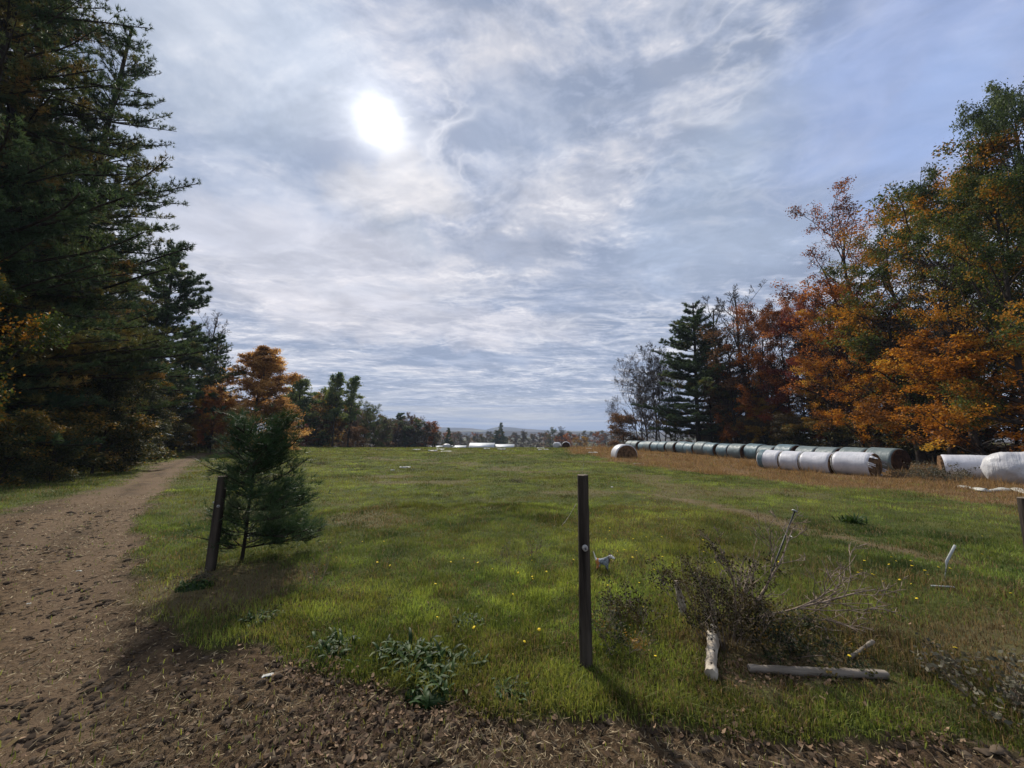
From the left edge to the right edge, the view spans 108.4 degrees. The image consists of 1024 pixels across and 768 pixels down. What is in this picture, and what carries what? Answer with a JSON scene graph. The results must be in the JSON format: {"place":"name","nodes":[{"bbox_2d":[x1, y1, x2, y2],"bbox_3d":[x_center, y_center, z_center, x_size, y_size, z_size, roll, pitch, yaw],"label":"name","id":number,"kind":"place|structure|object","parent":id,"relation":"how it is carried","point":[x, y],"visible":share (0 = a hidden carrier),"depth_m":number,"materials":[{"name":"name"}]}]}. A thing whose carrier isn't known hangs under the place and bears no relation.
{"place":"outdoors","nodes":[
{"label":"outdoors","id":0,"kind":"place"},
{"bbox_2d":[251,426,662,431],"bbox_3d":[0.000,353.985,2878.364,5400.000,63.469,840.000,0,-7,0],"label":"hills","id":1,"kind":"structure","parent":0,"point":[491,429],"depth_m":2738.35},
{"bbox_2d":[0,437,1023,767],"bbox_3d":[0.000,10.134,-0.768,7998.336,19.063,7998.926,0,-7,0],"label":"ground","id":2,"kind":"structure","parent":0,"point":[156,479],"depth_m":3.18,"materials":[{"name":"soil"}]},
{"bbox_2d":[0,407,66,487],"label":"shrub","id":3,"kind":"object","parent":2,"relation":"on","point":[28,421],"visible":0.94,"depth_m":12.62,"materials":[{"name":"green plant"}]},
{"bbox_2d":[0,259,75,423],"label":"understory tree","id":4,"kind":"object","parent":2,"relation":"on","point":[42,326],"visible":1,"depth_m":11.65,"materials":[{"name":"green plant"}]},
{"bbox_2d":[6,423,91,482],"bbox_3d":[-17.782,2.819,14.302,2.218,2.650,2.340,3,-8,-24],"label":"shrub","id":5,"kind":"object","parent":2,"relation":"on","point":[70,433],"visible":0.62,"depth_m":14.39,"materials":[{"name":"green plant"}]},
{"bbox_2d":[0,404,121,477],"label":"shrub","id":6,"kind":"object","parent":2,"relation":"on","point":[81,418],"visible":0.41,"depth_m":16.31,"materials":[{"name":"green plant"}]},
{"bbox_2d":[0,387,127,475],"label":"shrub","id":7,"kind":"object","parent":2,"relation":"on","point":[79,408],"visible":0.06,"depth_m":17.41,"materials":[{"name":"green plant"}]},
{"bbox_2d":[0,0,153,459],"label":"pine tree","id":8,"kind":"object","parent":2,"relation":"on","point":[19,261],"visible":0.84,"depth_m":14.56,"materials":[{"name":"green plant"}]},
{"bbox_2d":[0,0,179,458],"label":"pine tree","id":9,"kind":"object","parent":2,"relation":"on","point":[73,351],"visible":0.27,"depth_m":17.32,"materials":[{"name":"green plant"}]},
{"bbox_2d":[0,8,184,387],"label":"pine tree","id":10,"kind":"object","parent":2,"relation":"on","point":[53,101],"visible":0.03,"depth_m":18.24,"materials":[{"name":"green plant"}]},
{"bbox_2d":[33,155,168,452],"bbox_3d":[-28.754,-5.829,24.076,9.878,22.529,9.232,1,-7,-10],"label":"pine tree","id":11,"kind":"object","parent":2,"relation":"on","point":[113,293],"visible":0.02,"depth_m":25.81,"materials":[{"name":"green plant"}]},
{"bbox_2d":[0,12,206,473],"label":"pine tree","id":12,"kind":"object","parent":2,"relation":"on","point":[136,70],"visible":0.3,"depth_m":20.50,"materials":[{"name":"green plant"}]},
{"bbox_2d":[40,355,173,473],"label":"understory tree","id":13,"kind":"object","parent":2,"relation":"on","point":[120,389],"visible":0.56,"depth_m":18.74,"materials":[{"name":"green plant"}]},
{"bbox_2d":[89,409,184,472],"bbox_3d":[-20.998,3.361,20.346,4.195,3.854,4.424,1,-7,-5],"label":"shrub","id":14,"kind":"object","parent":2,"relation":"on","point":[115,463],"visible":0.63,"depth_m":19.79,"materials":[{"name":"green plant"}]},
{"bbox_2d":[97,377,187,452],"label":"understory tree","id":15,"kind":"object","parent":2,"relation":"on","point":[154,396],"visible":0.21,"depth_m":27.82,"materials":[{"name":"green plant"}]},
{"bbox_2d":[95,234,193,442],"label":"pine tree","id":16,"kind":"object","parent":2,"relation":"on","point":[174,364],"visible":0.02,"depth_m":31.97,"materials":[{"name":"green plant"}]},
{"bbox_2d":[139,390,200,447],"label":"understory tree","id":17,"kind":"object","parent":2,"relation":"on","point":[176,433],"visible":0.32,"depth_m":33.15,"materials":[{"name":"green plant"}]},
{"bbox_2d":[121,237,246,427],"bbox_3d":[-35.202,-3.911,37.276,13.718,22.305,13.432,4,-9,-31],"label":"pine tree","id":18,"kind":"object","parent":2,"relation":"on","point":[167,317],"visible":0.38,"depth_m":37.52,"materials":[{"name":"green plant"}]},
{"bbox_2d":[164,576,216,592],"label":"dock plant","id":19,"kind":"object","parent":2,"relation":"on","point":[201,585],"visible":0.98,"depth_m":3.86,"materials":[{"name":"green plant"}]},
{"bbox_2d":[172,399,223,452],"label":"autumn tree","id":20,"kind":"object","parent":2,"relation":"on","point":[197,403],"visible":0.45,"depth_m":38.14,"materials":[{"name":"brown plant"}]},
{"bbox_2d":[190,385,231,452],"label":"maple tree","id":21,"kind":"object","parent":2,"relation":"on","point":[216,402],"visible":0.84,"depth_m":38.24,"materials":[{"name":"brown plant"}]},
{"bbox_2d":[197,310,232,446],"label":"bare tree","id":22,"kind":"object","parent":2,"relation":"on","point":[215,323],"visible":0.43,"depth_m":48.84,"materials":[{"name":"grey plant"}]},
{"bbox_2d":[204,476,227,572],"bbox_3d":[-3.558,1.786,4.419,0.138,1.336,0.141,0,-7,0],"label":"fence post","id":23,"kind":"object","parent":2,"relation":"on","point":[215,528],"visible":0.85,"depth_m":4.40,"materials":[{"name":"brown wood"}]},
{"bbox_2d":[185,332,253,447],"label":"pine tree","id":24,"kind":"object","parent":2,"relation":"on","point":[215,368],"visible":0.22,"depth_m":45.96,"materials":[{"name":"green plant"}]},
{"bbox_2d":[224,604,284,627],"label":"dock plant","id":25,"kind":"object","parent":2,"relation":"on","point":[254,618],"visible":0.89,"depth_m":3.20,"materials":[{"name":"green plant"}]},
{"bbox_2d":[198,345,314,451],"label":"autumn tree","id":26,"kind":"object","parent":2,"relation":"on","point":[264,365],"visible":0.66,"depth_m":43.40,"materials":[{"name":"orange plant"}]},
{"bbox_2d":[176,403,337,561],"bbox_3d":[-3.228,1.431,4.798,1.948,2.484,1.514,5,-7,-8],"label":"pine sapling","id":27,"kind":"object","parent":2,"relation":"on","point":[269,455],"visible":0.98,"depth_m":4.68,"materials":[{"name":"green plant"}]},
{"bbox_2d":[280,377,319,444],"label":"poplar tree","id":28,"kind":"object","parent":2,"relation":"on","point":[301,386],"visible":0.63,"depth_m":69.52,"materials":[{"name":"green plant"}]},
{"bbox_2d":[279,386,341,446],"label":"tree","id":29,"kind":"object","parent":2,"relation":"on","point":[320,402],"visible":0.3,"depth_m":71.79,"materials":[{"name":"green plant"}]},
{"bbox_2d":[301,392,352,446],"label":"tree","id":30,"kind":"object","parent":2,"relation":"on","point":[323,410],"visible":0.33,"depth_m":74.24,"materials":[{"name":"green plant"}]},
{"bbox_2d":[306,627,360,661],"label":"dock plant","id":31,"kind":"object","parent":2,"relation":"on","point":[327,646],"visible":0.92,"depth_m":2.79,"materials":[{"name":"green plant"}]},
{"bbox_2d":[321,372,347,446],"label":"poplar tree","id":32,"kind":"object","parent":2,"relation":"on","point":[336,382],"visible":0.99,"depth_m":71.45,"materials":[{"name":"green plant"}]},
{"bbox_2d":[340,375,364,446],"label":"poplar tree","id":33,"kind":"object","parent":2,"relation":"on","point":[353,384],"visible":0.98,"depth_m":73.79,"materials":[{"name":"green plant"}]},
{"bbox_2d":[347,634,421,670],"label":"dock plant","id":34,"kind":"object","parent":2,"relation":"on","point":[384,649],"visible":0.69,"depth_m":2.69,"materials":[{"name":"green plant"}]},
{"bbox_2d":[396,418,425,446],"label":"tree","id":35,"kind":"object","parent":2,"relation":"on","point":[417,424],"visible":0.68,"depth_m":110.65,"materials":[{"name":"green plant"}]},
{"bbox_2d":[381,627,462,681],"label":"dock plant","id":36,"kind":"object","parent":2,"relation":"on","point":[428,659],"visible":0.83,"depth_m":2.62,"materials":[{"name":"green plant"}]},
{"bbox_2d":[400,653,467,709],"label":"dock plant","id":37,"kind":"object","parent":2,"relation":"on","point":[426,699],"visible":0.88,"depth_m":2.30,"materials":[{"name":"green plant"}]},
{"bbox_2d":[438,645,497,679],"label":"dock plant","id":38,"kind":"object","parent":2,"relation":"on","point":[472,656],"visible":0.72,"depth_m":2.60,"materials":[{"name":"green plant"}]},
{"bbox_2d":[488,674,530,706],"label":"dock plant","id":39,"kind":"object","parent":2,"relation":"on","point":[509,691],"visible":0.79,"depth_m":2.28,"materials":[{"name":"green plant"}]},
{"bbox_2d":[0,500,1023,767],"bbox_3d":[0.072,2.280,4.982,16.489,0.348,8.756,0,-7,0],"label":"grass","id":40,"kind":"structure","parent":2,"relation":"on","point":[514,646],"depth_m":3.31,"materials":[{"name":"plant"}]},
{"bbox_2d":[0,492,1023,767],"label":"leaf litter","id":41,"kind":"object","parent":2,"relation":"on","point":[452,712],"visible":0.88,"depth_m":2.08,"materials":[{"name":"plant"}]},
{"bbox_2d":[0,506,1023,767],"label":"mud clods","id":42,"kind":"object","parent":2,"relation":"on","point":[424,758],"visible":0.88,"depth_m":2.06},
{"bbox_2d":[0,492,1023,767],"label":"straw","id":43,"kind":"object","parent":2,"relation":"on","point":[188,736],"visible":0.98,"depth_m":2.09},
{"bbox_2d":[561,463,592,668],"bbox_3d":[0.478,1.400,2.614,0.217,1.635,0.116,4,-8,-28],"label":"fence post","id":44,"kind":"object","parent":2,"relation":"on","point":[585,636],"visible":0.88,"depth_m":2.62,"materials":[{"name":"brown wood"}]},
{"bbox_2d":[611,444,637,457],"bbox_3d":[9.555,5.998,31.482,1.992,1.728,1.250,1,-7,-10],"label":"wrapped bale","id":45,"kind":"object","parent":2,"relation":"on","point":[625,450],"visible":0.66,"depth_m":30.99},
{"bbox_2d":[603,412,648,446],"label":"tree","id":46,"kind":"object","parent":2,"relation":"on","point":[618,418],"visible":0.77,"depth_m":60.55,"materials":[{"name":"brown plant"}]},
{"bbox_2d":[591,593,668,657],"bbox_3d":[0.821,1.856,2.824,0.568,0.345,0.649,0,-7,0],"label":"weed clump","id":47,"kind":"object","parent":2,"relation":"on","point":[604,636],"visible":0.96,"depth_m":2.76,"materials":[{"name":"green plant"}]},
{"bbox_2d":[611,352,658,440],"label":"bare tree","id":48,"kind":"object","parent":2,"relation":"on","point":[634,376],"visible":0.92,"depth_m":59.88,"materials":[{"name":"grey plant"}]},
{"bbox_2d":[599,579,673,626],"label":"weed clump","id":49,"kind":"object","parent":2,"relation":"on","point":[619,609],"visible":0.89,"depth_m":3.18,"materials":[{"name":"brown plant"}]},
{"bbox_2d":[628,366,657,440],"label":"bare tree","id":50,"kind":"object","parent":2,"relation":"on","point":[650,432],"visible":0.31,"depth_m":64.97,"materials":[{"name":"grey plant"}]},
{"bbox_2d":[637,341,670,440],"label":"bare tree","id":51,"kind":"object","parent":2,"relation":"on","point":[646,383],"visible":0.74,"depth_m":58.68,"materials":[{"name":"grey plant"}]},
{"bbox_2d":[646,349,687,439],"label":"bare tree","id":52,"kind":"object","parent":2,"relation":"on","point":[670,389],"visible":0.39,"depth_m":57.54,"materials":[{"name":"grey plant"}]},
{"bbox_2d":[664,407,702,441],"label":"maple tree","id":53,"kind":"object","parent":2,"relation":"on","point":[681,432],"visible":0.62,"depth_m":51.98,"materials":[{"name":"green plant"}]},
{"bbox_2d":[630,299,767,441],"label":"pine tree","id":54,"kind":"object","parent":2,"relation":"on","point":[682,367],"visible":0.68,"depth_m":51.20,"materials":[{"name":"green plant"}]},
{"bbox_2d":[693,372,724,442],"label":"tree","id":55,"kind":"object","parent":2,"relation":"on","point":[714,412],"visible":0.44,"depth_m":49.28,"materials":[{"name":"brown plant"}]},
{"bbox_2d":[704,623,719,680],"bbox_3d":[1.452,1.925,2.673,0.090,0.111,0.606,-4,-8,29],"label":"birch log","id":56,"kind":"object","parent":2,"relation":"on","point":[712,648],"visible":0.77,"depth_m":2.58,"materials":[{"name":"white wood"}]},
{"bbox_2d":[640,527,794,650],"bbox_3d":[1.630,1.645,2.914,1.004,0.783,1.020,2,-8,-15],"label":"dead shrub","id":57,"kind":"object","parent":2,"relation":"on","point":[710,613],"visible":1,"depth_m":2.88,"materials":[{"name":"brown plant"}]},
{"bbox_2d":[692,295,743,421],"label":"bare tree","id":58,"kind":"object","parent":2,"relation":"on","point":[717,309],"visible":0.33,"depth_m":56.98,"materials":[{"name":"grey plant"}]},
{"bbox_2d":[697,321,766,443],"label":"tree","id":59,"kind":"object","parent":2,"relation":"on","point":[730,378],"visible":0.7,"depth_m":46.51,"materials":[{"name":"brown plant"}]},
{"bbox_2d":[711,279,773,414],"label":"bare tree","id":60,"kind":"object","parent":2,"relation":"on","point":[736,305],"visible":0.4,"depth_m":55.97,"materials":[{"name":"brown plant"}]},
{"bbox_2d":[727,331,761,442],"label":"woodland tree","id":61,"kind":"object","parent":2,"relation":"on","point":[747,369],"visible":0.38,"depth_m":46.06,"materials":[{"name":"brown plant"}]},
{"bbox_2d":[733,416,769,445],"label":"shrub","id":62,"kind":"object","parent":2,"relation":"on","point":[759,423],"visible":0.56,"depth_m":43.35,"materials":[{"name":"green plant"}]},
{"bbox_2d":[713,301,803,442],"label":"maple tree","id":63,"kind":"object","parent":2,"relation":"on","point":[757,357],"visible":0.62,"depth_m":43.33,"materials":[{"name":"red plant"}]},
{"bbox_2d":[731,393,791,445],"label":"maple tree","id":64,"kind":"object","parent":2,"relation":"on","point":[755,430],"visible":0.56,"depth_m":42.53,"materials":[{"name":"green plant"}]},
{"bbox_2d":[756,449,781,468],"bbox_3d":[15.503,4.494,21.950,1.298,1.148,1.354,3,-8,-24],"label":"wrapped bale","id":65,"kind":"object","parent":2,"relation":"on","point":[764,458],"visible":0.66,"depth_m":21.70},
{"bbox_2d":[715,594,848,668],"bbox_3d":[2.012,1.843,2.790,0.749,0.358,0.764,0,-7,0],"label":"dead shrub","id":66,"kind":"object","parent":2,"relation":"on","point":[788,634],"visible":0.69,"depth_m":2.72,"materials":[{"name":"brown plant"}]},
{"bbox_2d":[731,293,835,432],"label":"maple tree","id":67,"kind":"object","parent":2,"relation":"on","point":[779,382],"visible":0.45,"depth_m":42.22,"materials":[{"name":"brown plant"}]},
{"bbox_2d":[778,451,801,470],"bbox_3d":[15.977,4.384,20.911,1.294,1.154,1.138,3,-8,-24],"label":"wrapped bale","id":68,"kind":"object","parent":2,"relation":"on","point":[788,460],"visible":0.66,"depth_m":20.66,"materials":[{"name":"white plastic"}]},
{"bbox_2d":[770,423,814,445],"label":"shrub","id":69,"kind":"object","parent":2,"relation":"on","point":[792,429],"visible":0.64,"depth_m":35.89,"materials":[{"name":"green plant"}]},
{"bbox_2d":[767,412,824,445],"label":"shrub","id":70,"kind":"object","parent":2,"relation":"on","point":[780,419],"visible":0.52,"depth_m":37.26,"materials":[{"name":"green plant"}]},
{"bbox_2d":[777,316,823,437],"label":"woodland tree","id":71,"kind":"object","parent":2,"relation":"on","point":[800,343],"visible":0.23,"depth_m":39.91,"materials":[{"name":"brown plant"}]},
{"bbox_2d":[697,504,908,638],"bbox_3d":[2.522,1.730,3.225,1.565,1.291,1.034,-4,-8,27],"label":"dead branch","id":72,"kind":"object","parent":2,"relation":"on","point":[828,602],"visible":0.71,"depth_m":3.16,"materials":[{"name":"wood"}]},
{"bbox_2d":[757,289,864,445],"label":"maple tree","id":73,"kind":"object","parent":2,"relation":"on","point":[788,361],"visible":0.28,"depth_m":39.24,"materials":[{"name":"orange plant"}]},
{"bbox_2d":[747,610,882,685],"bbox_3d":[2.266,1.946,2.748,0.822,0.250,0.836,0,-7,0],"label":"dead shrub","id":74,"kind":"object","parent":2,"relation":"on","point":[814,639],"visible":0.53,"depth_m":2.71,"materials":[{"name":"brown plant"}]},
{"bbox_2d":[798,452,835,473],"bbox_3d":[16.491,4.227,19.802,1.298,1.147,1.525,3,-8,-24],"label":"wrapped bale","id":75,"kind":"object","parent":2,"relation":"on","point":[811,460],"visible":0.63,"depth_m":19.51,"materials":[{"name":"white plastic"}]},
{"bbox_2d":[747,664,889,678],"bbox_3d":[2.037,1.921,2.464,0.877,0.062,0.058,-1,-7,4],"label":"long log","id":76,"kind":"object","parent":2,"relation":"on","point":[815,671],"visible":0.91,"depth_m":2.45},
{"bbox_2d":[801,307,849,446],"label":"woodland tree","id":77,"kind":"object","parent":2,"relation":"on","point":[833,377],"visible":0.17,"depth_m":33.89,"materials":[{"name":"orange plant"}]},
{"bbox_2d":[803,420,853,446],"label":"shrub","id":78,"kind":"object","parent":2,"relation":"on","point":[838,437],"visible":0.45,"depth_m":33.15,"materials":[{"name":"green plant"}]},
{"bbox_2d":[784,370,879,443],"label":"maple tree","id":79,"kind":"object","parent":2,"relation":"on","point":[813,399],"visible":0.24,"depth_m":36.23,"materials":[{"name":"orange plant"}]},
{"bbox_2d":[769,274,896,446],"bbox_3d":[29.536,-2.050,33.384,10.032,17.594,8.838,2,-8,-16],"label":"tree","id":80,"kind":"object","parent":2,"relation":"on","point":[828,391],"visible":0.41,"depth_m":33.69,"materials":[{"name":"orange plant"}]},
{"bbox_2d":[788,302,916,447],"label":"maple tree","id":81,"kind":"object","parent":2,"relation":"on","point":[838,417],"visible":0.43,"depth_m":30.60,"materials":[{"name":"orange plant"}]},
{"bbox_2d":[785,175,923,446],"bbox_3d":[30.877,-5.843,32.582,10.218,24.836,8.774,4,-9,-30],"label":"maple tree","id":82,"kind":"object","parent":2,"relation":"on","point":[840,207],"visible":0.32,"depth_m":32.84,"materials":[{"name":"orange plant"}]},
{"bbox_2d":[830,451,887,475],"bbox_3d":[17.172,3.975,18.329,1.326,1.188,1.811,3,-8,-24],"label":"wrapped bale","id":83,"kind":"object","parent":2,"relation":"on","point":[848,463],"visible":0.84,"depth_m":17.95,"materials":[{"name":"white plastic"}]},
{"bbox_2d":[834,412,906,447],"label":"shrub","id":84,"kind":"object","parent":2,"relation":"on","point":[854,435],"visible":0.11,"depth_m":30.41,"materials":[{"name":"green plant"}]},
{"bbox_2d":[854,419,915,458],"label":"shrub","id":85,"kind":"object","parent":2,"relation":"on","point":[873,440],"visible":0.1,"depth_m":29.07,"materials":[{"name":"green plant"}]},
{"bbox_2d":[865,447,910,470],"bbox_3d":[21.256,4.262,20.963,1.464,1.279,1.511,2,-8,-12],"label":"wrapped bale","id":86,"kind":"object","parent":2,"relation":"on","point":[897,458],"visible":0.62,"depth_m":20.34},
{"bbox_2d":[847,303,947,464],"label":"woodland tree","id":87,"kind":"object","parent":2,"relation":"on","point":[921,456],"visible":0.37,"depth_m":25.57,"materials":[{"name":"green plant"}]},
{"bbox_2d":[866,412,944,460],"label":"shrub","id":88,"kind":"object","parent":2,"relation":"on","point":[890,439],"visible":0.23,"depth_m":27.05,"materials":[{"name":"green plant"}]},
{"bbox_2d":[812,202,1016,461],"bbox_3d":[30.133,-3.818,27.104,10.631,19.384,11.250,5,-9,-36],"label":"maple tree","id":89,"kind":"object","parent":2,"relation":"on","point":[870,252],"visible":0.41,"depth_m":27.88,"materials":[{"name":"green plant"}]},
{"bbox_2d":[816,118,1023,446],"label":"maple tree","id":90,"kind":"object","parent":2,"relation":"on","point":[907,199],"visible":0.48,"depth_m":24.35,"materials":[{"name":"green plant"}]},
{"bbox_2d":[841,326,1023,454],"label":"maple tree","id":91,"kind":"object","parent":2,"relation":"on","point":[953,365],"visible":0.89,"depth_m":19.16,"materials":[{"name":"orange plant"}]},
{"bbox_2d":[847,312,1020,463],"bbox_3d":[28.753,0.429,24.815,9.413,10.447,8.836,-7,-10,42],"label":"maple tree","id":92,"kind":"object","parent":2,"relation":"on","point":[858,382],"visible":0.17,"depth_m":24.77,"materials":[{"name":"orange plant"}]},
{"bbox_2d":[886,241,988,454],"bbox_3d":[26.085,-1.951,22.295,4.616,14.300,4.000,0,-7,-2],"label":"woodland tree","id":93,"kind":"object","parent":2,"relation":"on","point":[952,451],"visible":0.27,"depth_m":22.70,"materials":[{"name":"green plant"}]},
{"bbox_2d":[905,460,979,481],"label":"weed clump","id":94,"kind":"object","parent":2,"relation":"on","point":[933,470],"visible":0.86,"depth_m":14.88,"materials":[{"name":"brown plant"}]},
{"bbox_2d":[886,163,1023,435],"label":"tree","id":95,"kind":"object","parent":2,"relation":"on","point":[992,191],"visible":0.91,"depth_m":18.79,"materials":[{"name":"green plant"}]},
{"bbox_2d":[896,401,1015,464],"bbox_3d":[28.811,3.457,24.147,5.582,5.058,5.293,-5,-9,35],"label":"shrub","id":96,"kind":"object","parent":2,"relation":"on","point":[945,451],"visible":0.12,"depth_m":24.27,"materials":[{"name":"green plant"}]},
{"bbox_2d":[906,253,1010,454],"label":"woodland tree","id":97,"kind":"object","parent":2,"relation":"on","point":[950,322],"visible":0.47,"depth_m":20.95,"materials":[{"name":"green plant"}]},
{"bbox_2d":[937,454,988,479],"bbox_3d":[19.946,3.658,16.073,1.891,1.133,1.302,-7,-10,42],"label":"wrapped bale","id":98,"kind":"object","parent":2,"relation":"on","point":[966,462],"visible":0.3,"depth_m":15.91},
{"bbox_2d":[903,143,1023,374],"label":"maple tree","id":99,"kind":"object","parent":2,"relation":"on","point":[1013,291],"visible":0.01,"depth_m":27.37,"materials":[{"name":"green plant"}]},
{"bbox_2d":[906,78,1023,414],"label":"tree","id":100,"kind":"object","parent":2,"relation":"on","point":[1002,104],"visible":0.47,"depth_m":22.04,"materials":[{"name":"green plant"}]},
{"bbox_2d":[911,632,1023,728],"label":"weed clump","id":101,"kind":"object","parent":2,"relation":"on","point":[1014,695],"visible":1,"depth_m":2.25,"materials":[{"name":"brown plant"}]},
{"bbox_2d":[966,401,1023,454],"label":"shrub","id":102,"kind":"object","parent":2,"relation":"on","point":[992,448],"visible":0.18,"depth_m":22.46,"materials":[{"name":"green plant"}]},
{"bbox_2d":[980,452,1023,483],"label":"covered bale","id":103,"kind":"object","parent":2,"relation":"on","point":[1009,466],"visible":0.84,"depth_m":14.13},
{"bbox_2d":[0,443,1023,549],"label":"grass","id":104,"kind":"structure","parent":0,"point":[801,474],"depth_m":13.25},
{"bbox_2d":[3,0,1023,430],"label":"sky","id":105,"kind":"structure","parent":0,"point":[468,211],"materials":[{"name":"blue"}]},
{"bbox_2d":[170,431,932,436],"bbox_3d":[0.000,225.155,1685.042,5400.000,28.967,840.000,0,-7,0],"label":"hills","id":106,"kind":"structure","parent":0,"point":[506,433],"depth_m":1530.15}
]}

